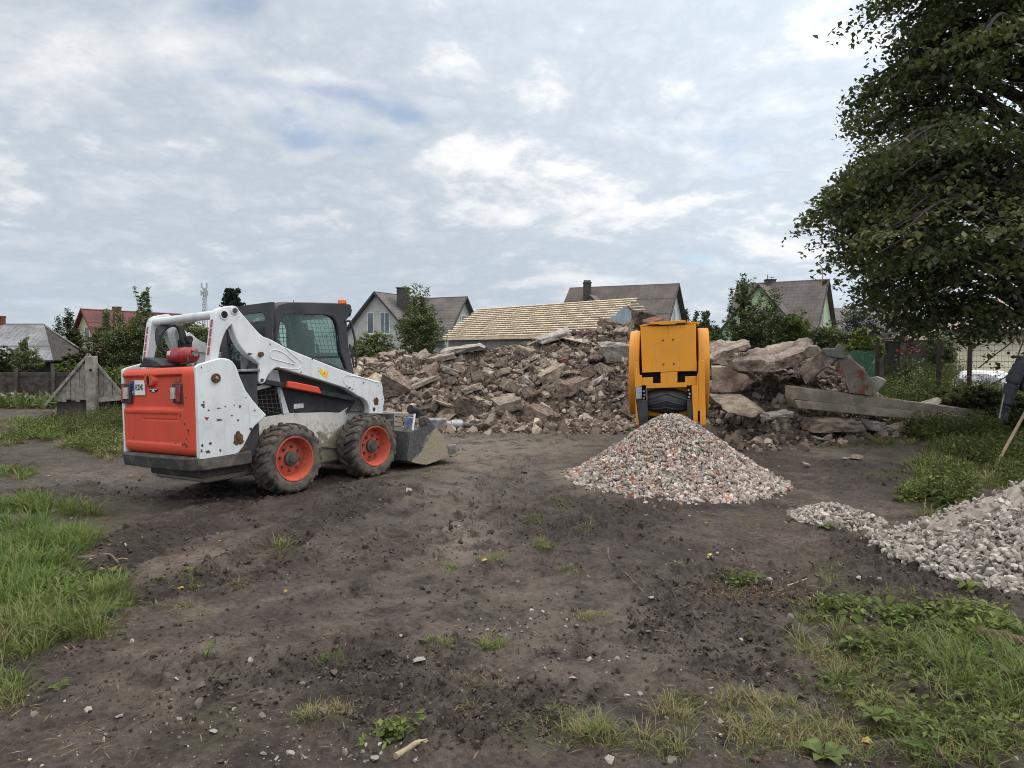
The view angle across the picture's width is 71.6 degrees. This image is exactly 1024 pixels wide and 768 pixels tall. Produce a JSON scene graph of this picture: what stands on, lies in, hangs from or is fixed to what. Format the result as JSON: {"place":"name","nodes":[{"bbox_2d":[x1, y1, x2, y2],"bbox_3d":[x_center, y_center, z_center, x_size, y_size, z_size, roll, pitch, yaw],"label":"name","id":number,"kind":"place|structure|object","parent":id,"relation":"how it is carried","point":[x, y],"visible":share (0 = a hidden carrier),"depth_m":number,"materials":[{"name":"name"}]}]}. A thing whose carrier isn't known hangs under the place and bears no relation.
{"place":"outdoors","nodes":[
{"label":"outdoors","id":0,"kind":"place"},
{"bbox_2d":[200,283,207,327],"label":"telecom mast","id":1,"kind":"object","parent":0,"point":[204,293],"visible":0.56,"depth_m":298.09,"materials":[{"name":"grey metal"}]},
{"bbox_2d":[0,0,1021,345],"label":"sky","id":2,"kind":"structure","parent":0,"point":[493,153],"materials":[{"name":"white"}]},
{"bbox_2d":[0,406,1023,767],"bbox_3d":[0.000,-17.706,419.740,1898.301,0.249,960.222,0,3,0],"label":"ground","id":3,"kind":"structure","parent":0,"point":[496,462],"depth_m":4.30,"materials":[{"name":"soil"}]},
{"bbox_2d":[0,345,28,386],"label":"spruce bush","id":4,"kind":"object","parent":3,"relation":"on","point":[3,362],"visible":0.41,"depth_m":24.85,"materials":[{"name":"green plant"}]},
{"bbox_2d":[7,335,45,386],"bbox_3d":[-16.765,-0.573,24.486,1.108,2.210,1.120,-2,3,-39],"label":"birch sapling","id":5,"kind":"object","parent":3,"relation":"on","point":[36,361],"visible":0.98,"depth_m":24.39,"materials":[{"name":"green plant"}]},
{"bbox_2d":[0,316,82,386],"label":"grey roofed barn","id":6,"kind":"structure","parent":3,"relation":"on","point":[52,345],"depth_m":29.32,"materials":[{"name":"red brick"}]},
{"bbox_2d":[0,364,114,398],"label":"plank fence","id":7,"kind":"object","parent":3,"relation":"on","point":[16,375],"visible":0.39,"depth_m":22.02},
{"bbox_2d":[54,359,82,379],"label":"yellow shrub","id":8,"kind":"object","parent":3,"relation":"on","point":[73,366],"visible":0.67,"depth_m":23.08,"materials":[{"name":"green plant"}]},
{"bbox_2d":[52,308,85,348],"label":"spruce tree","id":9,"kind":"object","parent":3,"relation":"on","point":[71,334],"visible":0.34,"depth_m":32.92,"materials":[{"name":"green plant"}]},
{"bbox_2d":[60,347,100,371],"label":"dark shrub","id":10,"kind":"object","parent":3,"relation":"on","point":[76,357],"visible":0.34,"depth_m":25.74,"materials":[{"name":"green plant"}]},
{"bbox_2d":[44,353,121,416],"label":"wooden well house","id":11,"kind":"structure","parent":3,"relation":"on","point":[90,382],"depth_m":16.01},
{"bbox_2d":[78,307,128,371],"bbox_3d":[-15.352,-1.273,27.043,1.998,3.381,1.899,0,3,0],"label":"fruit tree","id":12,"kind":"object","parent":3,"relation":"on","point":[95,339],"visible":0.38,"depth_m":26.63,"materials":[{"name":"green plant"}]},
{"bbox_2d":[104,364,132,388],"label":"yellow shrub","id":13,"kind":"object","parent":3,"relation":"on","point":[110,373],"visible":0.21,"depth_m":21.94,"materials":[{"name":"green plant"}]},
{"bbox_2d":[100,308,147,370],"bbox_3d":[-13.947,-1.145,25.903,1.760,3.227,1.652,0,3,0],"label":"fruit tree","id":14,"kind":"object","parent":3,"relation":"on","point":[132,339],"visible":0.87,"depth_m":25.68,"materials":[{"name":"green plant"}]},
{"bbox_2d":[73,306,182,361],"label":"red roofed house","id":15,"kind":"structure","parent":3,"relation":"on","point":[86,319],"depth_m":70.08,"materials":[{"name":"beige paint"}]},
{"bbox_2d":[130,286,162,357],"bbox_3d":[-14.200,-1.702,27.510,1.450,4.190,1.209,1,3,28],"label":"fruit tree","id":16,"kind":"object","parent":3,"relation":"on","point":[142,305],"visible":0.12,"depth_m":27.31,"materials":[{"name":"green plant"}]},
{"bbox_2d":[155,321,208,366],"bbox_3d":[-11.447,-0.958,24.979,2.338,2.940,2.233,0,3,0],"label":"fruit tree","id":17,"kind":"object","parent":3,"relation":"on","point":[198,332],"visible":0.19,"depth_m":24.76,"materials":[{"name":"green plant"}]},
{"bbox_2d":[218,287,245,307],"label":"spruce tree","id":18,"kind":"object","parent":3,"relation":"on","point":[230,297],"visible":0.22,"depth_m":39.56,"materials":[{"name":"green plant"}]},
{"bbox_2d":[121,299,460,493],"bbox_3d":[-2.568,0.066,8.747,1.765,2.202,3.876,-1,2,36],"label":"skid steer loader","id":19,"kind":"object","parent":3,"relation":"on","point":[261,404],"visible":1,"depth_m":7.68,"materials":[{"name":"metal"}]},
{"bbox_2d":[349,329,400,359],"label":"lilac bush","id":20,"kind":"object","parent":3,"relation":"on","point":[368,344],"visible":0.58,"depth_m":23.76,"materials":[{"name":"green plant"}]},
{"bbox_2d":[371,726,405,743],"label":"broadleaf plant","id":21,"kind":"object","parent":3,"relation":"on","point":[379,734],"visible":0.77,"depth_m":2.82,"materials":[{"name":"green plant"}]},
{"bbox_2d":[347,287,473,361],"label":"grey gabled house","id":22,"kind":"structure","parent":3,"relation":"on","point":[381,311],"depth_m":65.42,"materials":[{"name":"paint"}]},
{"bbox_2d":[367,312,373,334],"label":"window","id":23,"kind":"structure","parent":22,"relation":"in","point":[370,315],"depth_m":65.12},
{"bbox_2d":[380,312,389,334],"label":"window","id":24,"kind":"structure","parent":22,"relation":"in","point":[384,316],"depth_m":64.39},
{"bbox_2d":[393,739,427,758],"bbox_3d":[-0.383,1.382,2.702,0.029,0.036,0.152,2,4,43],"label":"broken stick","id":25,"kind":"object","parent":3,"relation":"on","point":[409,747],"visible":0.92,"depth_m":2.69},
{"bbox_2d":[391,283,447,354],"bbox_3d":[-3.217,-1.560,25.021,2.034,4.138,2.004,0,3,0],"label":"young tree","id":26,"kind":"object","parent":3,"relation":"on","point":[426,334],"visible":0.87,"depth_m":24.71,"materials":[{"name":"green plant"}]},
{"bbox_2d":[429,418,488,429],"bbox_3d":[-1.046,0.780,13.650,1.192,0.240,0.240,0,3,0],"label":"breaker hammer","id":27,"kind":"object","parent":3,"relation":"on","point":[445,423],"visible":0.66,"depth_m":13.56,"materials":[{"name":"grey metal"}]},
{"bbox_2d":[453,396,482,418],"bbox_3d":[-0.936,0.528,15.344,0.620,0.404,0.553,23,-4,-17],"label":"boulder","id":28,"kind":"object","parent":3,"relation":"on","point":[464,406],"visible":0.85,"depth_m":15.11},
{"bbox_2d":[0,357,1023,766],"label":"weeds","id":29,"kind":"object","parent":3,"relation":"on","point":[986,433],"visible":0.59,"depth_m":6.88,"materials":[{"name":"green plant"}]},
{"bbox_2d":[0,361,1023,408],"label":"meadow grass","id":30,"kind":"structure","parent":3,"relation":"on","point":[24,396],"depth_m":19.55,"materials":[{"name":"green plant"}]},
{"bbox_2d":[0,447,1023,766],"bbox_3d":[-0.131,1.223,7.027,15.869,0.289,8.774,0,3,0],"label":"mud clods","id":31,"kind":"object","parent":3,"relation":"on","point":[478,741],"visible":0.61,"depth_m":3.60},
{"bbox_2d":[0,454,1023,767],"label":"pebbles","id":32,"kind":"object","parent":3,"relation":"on","point":[374,758],"visible":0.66,"depth_m":3.04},
{"bbox_2d":[442,298,646,352],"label":"battened roof shed","id":33,"kind":"structure","parent":3,"relation":"on","point":[491,328],"depth_m":36.33,"materials":[{"name":"brown wood"}]},
{"bbox_2d":[564,280,685,323],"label":"white brown roofed house","id":34,"kind":"structure","parent":3,"relation":"on","point":[665,302],"depth_m":63.00,"materials":[{"name":"paint"}]},
{"bbox_2d":[352,324,905,452],"bbox_3d":[1.819,-0.213,15.050,11.730,2.381,6.056,1,3,26],"label":"rubble debris","id":35,"kind":"object","parent":3,"relation":"on","point":[597,425],"visible":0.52,"depth_m":15.24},
{"bbox_2d":[499,377,522,393],"bbox_3d":[-0.035,0.051,15.917,0.410,0.317,0.474,21,0,-22],"label":"concrete wedge","id":36,"kind":"object","parent":35,"relation":"on","point":[510,385],"visible":0.96,"depth_m":15.72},
{"bbox_2d":[709,393,764,416],"bbox_3d":[3.952,0.354,12.536,1.098,0.242,0.928,21,23,26],"label":"masonry slab","id":37,"kind":"object","parent":35,"relation":"on","point":[739,404],"depth_m":12.35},
{"bbox_2d":[711,364,754,392],"bbox_3d":[4.201,-0.119,13.454,0.838,0.523,1.381,1,3,16],"label":"concrete slab","id":38,"kind":"object","parent":37,"relation":"on","point":[726,378],"depth_m":12.91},
{"bbox_2d":[727,337,813,372],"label":"concrete slab","id":39,"kind":"structure","parent":35,"relation":"on","point":[781,355],"depth_m":13.07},
{"bbox_2d":[710,339,750,362],"bbox_3d":[4.282,-0.655,13.980,0.820,0.478,1.482,1,3,16],"label":"concrete slab","id":40,"kind":"object","parent":39,"relation":"on","point":[721,350],"depth_m":13.50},
{"bbox_2d":[852,418,886,431],"bbox_3d":[6.543,0.751,12.945,0.521,0.213,0.443,5,6,-29],"label":"concrete block","id":41,"kind":"object","parent":35,"relation":"on","point":[871,425],"depth_m":12.77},
{"bbox_2d":[887,420,917,431],"bbox_3d":[7.282,0.799,13.246,0.583,0.090,0.422,-12,16,-11],"label":"grey rock","id":42,"kind":"object","parent":35,"relation":"on","point":[895,426],"visible":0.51,"depth_m":13.22,"materials":[{"name":"stone"}]},
{"bbox_2d":[364,329,906,434],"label":"rubble heap soil","id":43,"kind":"structure","parent":3,"relation":"on","point":[721,425],"depth_m":14.77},
{"bbox_2d":[380,367,411,395],"bbox_3d":[-2.634,0.009,16.024,0.698,0.529,0.519,29,22,-6],"label":"masonry lump","id":44,"kind":"object","parent":43,"relation":"on","point":[392,379],"visible":0.9,"depth_m":15.80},
{"bbox_2d":[413,348,428,363],"bbox_3d":[-2.168,-0.648,16.983,0.289,0.422,0.417,-2,3,-31],"label":"tan block","id":45,"kind":"object","parent":43,"relation":"on","point":[421,356],"depth_m":16.88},
{"bbox_2d":[405,375,438,393],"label":"timber beam","id":46,"kind":"structure","parent":43,"relation":"on","point":[416,385],"depth_m":15.94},
{"bbox_2d":[414,362,438,378],"bbox_3d":[-1.964,-0.279,16.610,0.382,0.258,0.690,-14,17,31],"label":"masonry chunk","id":47,"kind":"object","parent":43,"relation":"on","point":[427,370],"visible":0.92,"depth_m":16.45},
{"bbox_2d":[421,401,439,412],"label":"masonry chunk","id":48,"kind":"object","parent":43,"relation":"on","point":[432,407],"visible":0.75,"depth_m":15.30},
{"bbox_2d":[424,352,456,363],"bbox_3d":[-1.831,-0.623,17.192,0.968,0.166,0.563,-13,10,-5],"label":"tan slab","id":49,"kind":"object","parent":43,"relation":"on","point":[439,357],"depth_m":16.96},
{"bbox_2d":[440,343,485,354],"bbox_3d":[-1.254,-0.842,17.465,1.232,0.185,0.821,-9,9,-5],"label":"concrete block","id":50,"kind":"object","parent":43,"relation":"on","point":[458,350],"depth_m":17.20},
{"bbox_2d":[460,382,482,393],"bbox_3d":[-0.903,0.106,15.925,0.531,0.174,0.507,-19,5,0],"label":"mortar chunk","id":51,"kind":"object","parent":43,"relation":"on","point":[471,388],"visible":0.91,"depth_m":15.71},
{"bbox_2d":[471,370,484,384],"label":"masonry chunk","id":52,"kind":"object","parent":43,"relation":"on","point":[477,376],"visible":0.78,"depth_m":16.19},
{"bbox_2d":[494,355,508,368],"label":"masonry chunk","id":53,"kind":"object","parent":43,"relation":"on","point":[500,362],"visible":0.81,"depth_m":16.82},
{"bbox_2d":[492,367,510,377],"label":"mortar chunk","id":54,"kind":"object","parent":43,"relation":"on","point":[501,372],"visible":0.97,"depth_m":16.39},
{"bbox_2d":[491,393,522,415],"bbox_3d":[-0.113,0.418,15.334,0.596,0.300,0.569,-18,23,-10],"label":"mortar lump","id":55,"kind":"object","parent":43,"relation":"on","point":[509,402],"visible":0.98,"depth_m":15.14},
{"bbox_2d":[501,410,516,424],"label":"masonry chunk","id":56,"kind":"object","parent":43,"relation":"on","point":[506,416],"visible":0.5,"depth_m":14.96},
{"bbox_2d":[516,345,536,357],"bbox_3d":[0.330,-0.795,17.302,0.546,0.234,0.319,21,15,29],"label":"mortar chunk","id":57,"kind":"object","parent":43,"relation":"on","point":[523,351],"visible":0.95,"depth_m":17.16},
{"bbox_2d":[521,387,537,401],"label":"masonry chunk","id":58,"kind":"object","parent":43,"relation":"on","point":[528,394],"visible":0.87,"depth_m":15.57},
{"bbox_2d":[522,403,563,423],"bbox_3d":[0.608,0.690,15.231,0.510,0.425,0.862,3,17,-47],"label":"masonry chunk","id":59,"kind":"object","parent":43,"relation":"on","point":[533,411],"visible":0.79,"depth_m":15.05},
{"bbox_2d":[536,365,563,385],"bbox_3d":[0.879,-0.218,16.350,0.637,0.303,0.860,-24,7,-5],"label":"mortar chunk","id":60,"kind":"object","parent":43,"relation":"on","point":[552,374],"visible":0.94,"depth_m":15.98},
{"bbox_2d":[532,327,571,343],"bbox_3d":[1.019,-1.199,17.764,0.994,0.157,0.606,-18,17,-10],"label":"concrete slab","id":61,"kind":"object","parent":43,"relation":"on","point":[555,335],"depth_m":17.57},
{"bbox_2d":[556,376,588,396],"bbox_3d":[1.362,0.036,15.919,0.412,0.292,0.860,4,17,38],"label":"masonry chunk","id":62,"kind":"object","parent":43,"relation":"on","point":[570,387],"visible":0.96,"depth_m":15.71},
{"bbox_2d":[579,366,595,377],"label":"masonry chunk","id":63,"kind":"object","parent":43,"relation":"on","point":[589,371],"visible":0.73,"depth_m":16.28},
{"bbox_2d":[593,362,616,376],"bbox_3d":[2.156,-0.312,16.359,0.303,0.252,0.509,17,17,-41],"label":"masonry chunk","id":64,"kind":"object","parent":43,"relation":"on","point":[601,368],"visible":0.92,"depth_m":16.25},
{"bbox_2d":[597,318,622,327],"bbox_3d":[2.583,-1.562,18.522,0.599,0.252,0.575,11,11,-17],"label":"masonry lump","id":65,"kind":"object","parent":43,"relation":"on","point":[601,322],"visible":0.67,"depth_m":18.34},
{"bbox_2d":[597,341,628,362],"bbox_3d":[2.498,-0.729,16.780,0.961,0.561,0.604,3,14,-6],"label":"concrete block","id":66,"kind":"object","parent":43,"relation":"on","point":[614,351],"depth_m":16.50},
{"bbox_2d":[608,381,623,390],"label":"masonry chunk","id":67,"kind":"object","parent":43,"relation":"on","point":[615,386],"visible":0.92,"depth_m":15.57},
{"bbox_2d":[613,325,630,335],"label":"mortar chunk","id":68,"kind":"object","parent":43,"relation":"on","point":[622,331],"visible":0.59,"depth_m":17.22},
{"bbox_2d":[620,400,635,419],"bbox_3d":[2.514,0.603,15.265,0.358,0.381,0.465,29,-15,16],"label":"masonry chunk","id":69,"kind":"object","parent":43,"relation":"on","point":[625,409],"visible":0.41,"depth_m":15.09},
{"bbox_2d":[631,309,656,324],"bbox_3d":[3.241,-1.620,17.563,0.603,0.410,0.568,11,11,-17],"label":"masonry lump","id":70,"kind":"object","parent":43,"relation":"on","point":[638,316],"visible":0.65,"depth_m":17.30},
{"bbox_2d":[741,416,759,428],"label":"masonry chunk","id":71,"kind":"object","parent":43,"relation":"on","point":[748,422],"visible":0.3,"depth_m":12.88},
{"bbox_2d":[762,374,777,387],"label":"masonry chunk","id":72,"kind":"object","parent":43,"relation":"on","point":[770,378],"visible":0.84,"depth_m":14.19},
{"bbox_2d":[628,320,709,430],"bbox_3d":[2.361,0.083,10.702,1.066,1.962,2.910,1,3,12],"label":"jaw crusher","id":73,"kind":"object","parent":3,"relation":"on","point":[669,368],"visible":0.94,"depth_m":9.36,"materials":[{"name":"yellow paint"}]},
{"bbox_2d":[560,413,793,504],"bbox_3d":[1.972,0.813,8.682,2.745,0.894,3.154,0,3,0],"label":"gravel cone","id":74,"kind":"object","parent":3,"relation":"on","point":[679,457],"visible":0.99,"depth_m":8.04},
{"bbox_2d":[683,308,724,339],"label":"dark bush","id":75,"kind":"object","parent":3,"relation":"on","point":[716,329],"visible":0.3,"depth_m":29.73,"materials":[{"name":"green plant"}]},
{"bbox_2d":[721,273,756,352],"bbox_3d":[7.718,-1.597,24.004,1.150,4.304,1.131,1,3,26],"label":"tall sapling","id":76,"kind":"object","parent":3,"relation":"on","point":[743,300],"visible":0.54,"depth_m":23.77,"materials":[{"name":"green plant"}]},
{"bbox_2d":[726,286,803,351],"bbox_3d":[8.231,-1.290,22.979,2.387,3.792,2.403,0,3,0],"label":"leafy bush","id":77,"kind":"object","parent":3,"relation":"on","point":[753,333],"visible":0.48,"depth_m":22.62,"materials":[{"name":"green plant"}]},
{"bbox_2d":[760,409,793,419],"bbox_3d":[4.469,0.514,11.932,0.506,0.103,0.384,-6,10,-11],"label":"concrete lump","id":78,"kind":"object","parent":3,"relation":"on","point":[782,413],"visible":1,"depth_m":11.84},
{"bbox_2d":[719,275,835,360],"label":"green house","id":79,"kind":"structure","parent":3,"relation":"on","point":[813,299],"depth_m":63.58,"materials":[{"name":"paint"}]},
{"bbox_2d":[778,308,812,360],"bbox_3d":[9.039,-0.889,22.595,1.221,3.019,1.146,2,4,42],"label":"thuja bush","id":80,"kind":"object","parent":3,"relation":"on","point":[803,326],"visible":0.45,"depth_m":22.35,"materials":[{"name":"green plant"}]},
{"bbox_2d":[795,737,852,765],"bbox_3d":[1.191,1.400,2.707,0.167,0.054,0.166,-3,4,-44],"label":"broadleaf plant","id":81,"kind":"object","parent":3,"relation":"on","point":[834,753],"visible":1,"depth_m":2.70,"materials":[{"name":"green plant"}]},
{"bbox_2d":[808,319,850,365],"bbox_3d":[9.776,-0.682,22.004,1.260,2.660,1.237,0,3,0],"label":"leafy bush","id":82,"kind":"object","parent":3,"relation":"on","point":[831,335],"visible":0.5,"depth_m":21.72,"materials":[{"name":"green plant"}]},
{"bbox_2d":[800,416,865,432],"bbox_3d":[5.699,0.710,12.621,0.998,0.252,0.537,2,8,-6],"label":"masonry block","id":83,"kind":"object","parent":3,"relation":"on","point":[820,424],"depth_m":12.41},
{"bbox_2d":[786,501,887,531],"bbox_3d":[2.995,1.231,6.625,0.874,0.271,0.919,0,3,0],"label":"gravel pile","id":84,"kind":"object","parent":3,"relation":"on","point":[840,515],"visible":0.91,"depth_m":6.41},
{"bbox_2d":[833,307,884,361],"bbox_3d":[13.107,-1.301,26.938,2.182,3.445,1.937,-1,3,-19],"label":"blue spruce","id":85,"kind":"object","parent":3,"relation":"on","point":[856,321],"visible":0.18,"depth_m":26.82,"materials":[{"name":"green plant"}]},
{"bbox_2d":[843,326,885,374],"bbox_3d":[10.109,-0.483,20.530,1.178,2.402,1.160,0,3,0],"label":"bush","id":86,"kind":"object","parent":3,"relation":"on","point":[868,344],"visible":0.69,"depth_m":20.28,"materials":[{"name":"green plant"}]},
{"bbox_2d":[853,701,898,721],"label":"broadleaf plant","id":87,"kind":"object","parent":3,"relation":"on","point":[879,710],"visible":0.99,"depth_m":2.89,"materials":[{"name":"green plant"}]},
{"bbox_2d":[834,308,922,362],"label":"brown roofed house","id":88,"kind":"structure","parent":3,"relation":"on","point":[837,312],"depth_m":73.39,"materials":[{"name":"beige paint"}]},
{"bbox_2d":[786,398,971,423],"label":"concrete beam","id":89,"kind":"structure","parent":3,"relation":"on","point":[846,408],"depth_m":12.69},
{"bbox_2d":[785,385,980,415],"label":"concrete beam","id":90,"kind":"structure","parent":89,"relation":"on","point":[809,394],"depth_m":12.79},
{"bbox_2d":[798,348,836,383],"bbox_3d":[5.674,-0.345,13.149,0.617,0.661,1.314,1,3,26],"label":"brick slab","id":91,"kind":"object","parent":90,"relation":"on","point":[815,365],"depth_m":12.69,"materials":[{"name":"concrete"}]},
{"bbox_2d":[803,345,820,356],"bbox_3d":[5.517,-0.609,13.042,0.270,0.232,0.701,1,3,28],"label":"concrete slab","id":92,"kind":"object","parent":91,"relation":"on","point":[811,350],"depth_m":12.79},
{"bbox_2d":[825,348,844,357],"bbox_3d":[5.874,-0.567,12.884,0.306,0.187,0.822,1,3,26],"label":"capping stone","id":93,"kind":"object","parent":91,"relation":"on","point":[836,352],"visible":0.91,"depth_m":12.59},
{"bbox_2d":[836,355,873,395],"bbox_3d":[6.356,-0.151,13.107,0.612,0.776,1.243,1,3,28],"label":"brick slab","id":94,"kind":"object","parent":90,"relation":"on","point":[856,378],"depth_m":12.71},
{"bbox_2d":[870,376,885,394],"bbox_3d":[6.807,0.040,13.210,0.280,0.366,0.828,1,3,29],"label":"masonry lump","id":95,"kind":"object","parent":90,"relation":"on","point":[877,383],"visible":0.75,"depth_m":12.91,"materials":[{"name":"grey concrete"}]},
{"bbox_2d":[867,595,900,611],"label":"broadleaf plant","id":96,"kind":"object","parent":3,"relation":"on","point":[890,599],"visible":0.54,"depth_m":4.23,"materials":[{"name":"green plant"}]},
{"bbox_2d":[846,318,945,392],"bbox_3d":[12.936,-0.754,23.482,6.167,2.863,2.718,-1,3,-27],"label":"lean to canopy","id":97,"kind":"object","parent":3,"relation":"on","point":[889,349],"visible":0.25,"depth_m":24.27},
{"bbox_2d":[782,0,1023,383],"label":"maple tree","id":98,"kind":"object","parent":3,"relation":"on","point":[947,159],"visible":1,"depth_m":11.14,"materials":[{"name":"green plant"}]},
{"bbox_2d":[888,345,926,399],"bbox_3d":[9.937,0.013,17.801,0.879,2.060,0.725,0,3,0],"label":"red flower plant","id":99,"kind":"object","parent":3,"relation":"on","point":[914,371],"visible":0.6,"depth_m":17.76,"materials":[{"name":"green plant"}]},
{"bbox_2d":[830,339,1023,396],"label":"wire fence","id":100,"kind":"object","parent":3,"relation":"on","point":[877,347],"visible":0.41,"depth_m":17.58,"materials":[{"name":"grey"}]},
{"bbox_2d":[918,330,957,373],"bbox_3d":[12.609,-0.469,20.974,1.073,2.328,0.996,0,3,0],"label":"climbing plant","id":101,"kind":"object","parent":3,"relation":"on","point":[946,353],"visible":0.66,"depth_m":20.82,"materials":[{"name":"green plant"}]},
{"bbox_2d":[865,479,1023,595],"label":"white gravel pile","id":102,"kind":"object","parent":3,"relation":"on","point":[979,541],"visible":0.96,"depth_m":5.15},
{"bbox_2d":[892,299,1023,390],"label":"cream cabin","id":103,"kind":"object","parent":3,"relation":"on","point":[977,354],"visible":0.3,"depth_m":23.97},
{"bbox_2d":[952,578,983,592],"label":"broadleaf plant","id":104,"kind":"object","parent":3,"relation":"on","point":[968,585],"visible":0.87,"depth_m":4.50,"materials":[{"name":"green plant"}]},
{"bbox_2d":[939,384,1002,418],"bbox_3d":[8.915,0.513,13.612,1.298,1.042,1.183,0,3,0],"label":"dark shrub","id":105,"kind":"object","parent":3,"relation":"on","point":[984,399],"visible":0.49,"depth_m":13.42,"materials":[{"name":"green plant"}]},
{"bbox_2d":[950,370,1007,390],"bbox_3d":[12.646,0.153,19.036,1.646,1.058,1.072,0,3,0],"label":"plastic sheet","id":106,"kind":"object","parent":3,"relation":"on","point":[984,373],"visible":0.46,"depth_m":18.66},
{"bbox_2d":[974,626,1023,648],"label":"rotten log","id":107,"kind":"object","parent":3,"relation":"on","point":[1015,637],"visible":0.51,"depth_m":3.66,"materials":[{"name":"brown wood"}]},
{"bbox_2d":[976,609,1022,631],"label":"broadleaf plant","id":108,"kind":"object","parent":3,"relation":"on","point":[1004,618],"visible":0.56,"depth_m":3.84,"materials":[{"name":"green plant"}]},
{"bbox_2d":[988,394,1023,431],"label":"leafy bush","id":109,"kind":"object","parent":3,"relation":"on","point":[1016,410],"visible":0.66,"depth_m":11.39,"materials":[{"name":"green plant"}]},
{"bbox_2d":[994,412,1023,465],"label":"shovel handle","id":110,"kind":"object","parent":3,"relation":"on","point":[1012,435],"visible":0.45,"depth_m":9.25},
{"bbox_3d":[6.572,0.366,9.026,0.350,1.950,0.095,0,3,0],"label":"wooden post","id":111,"kind":"object","parent":3,"relation":"on","visible":0},
{"bbox_2d":[997,356,1023,419],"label":"hanging jacket","id":112,"kind":"object","parent":111,"relation":"hanging from","point":[1014,378],"visible":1,"depth_m":8.96,"materials":[{"name":"fabric"}]},
{"bbox_2d":[0,393,1023,767],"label":"grass","id":113,"kind":"structure","parent":0,"point":[28,615],"depth_m":3.73,"materials":[{"name":"plant"}]},
{"bbox_2d":[0,458,1023,767],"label":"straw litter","id":114,"kind":"object","parent":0,"point":[762,586],"visible":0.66,"depth_m":3.21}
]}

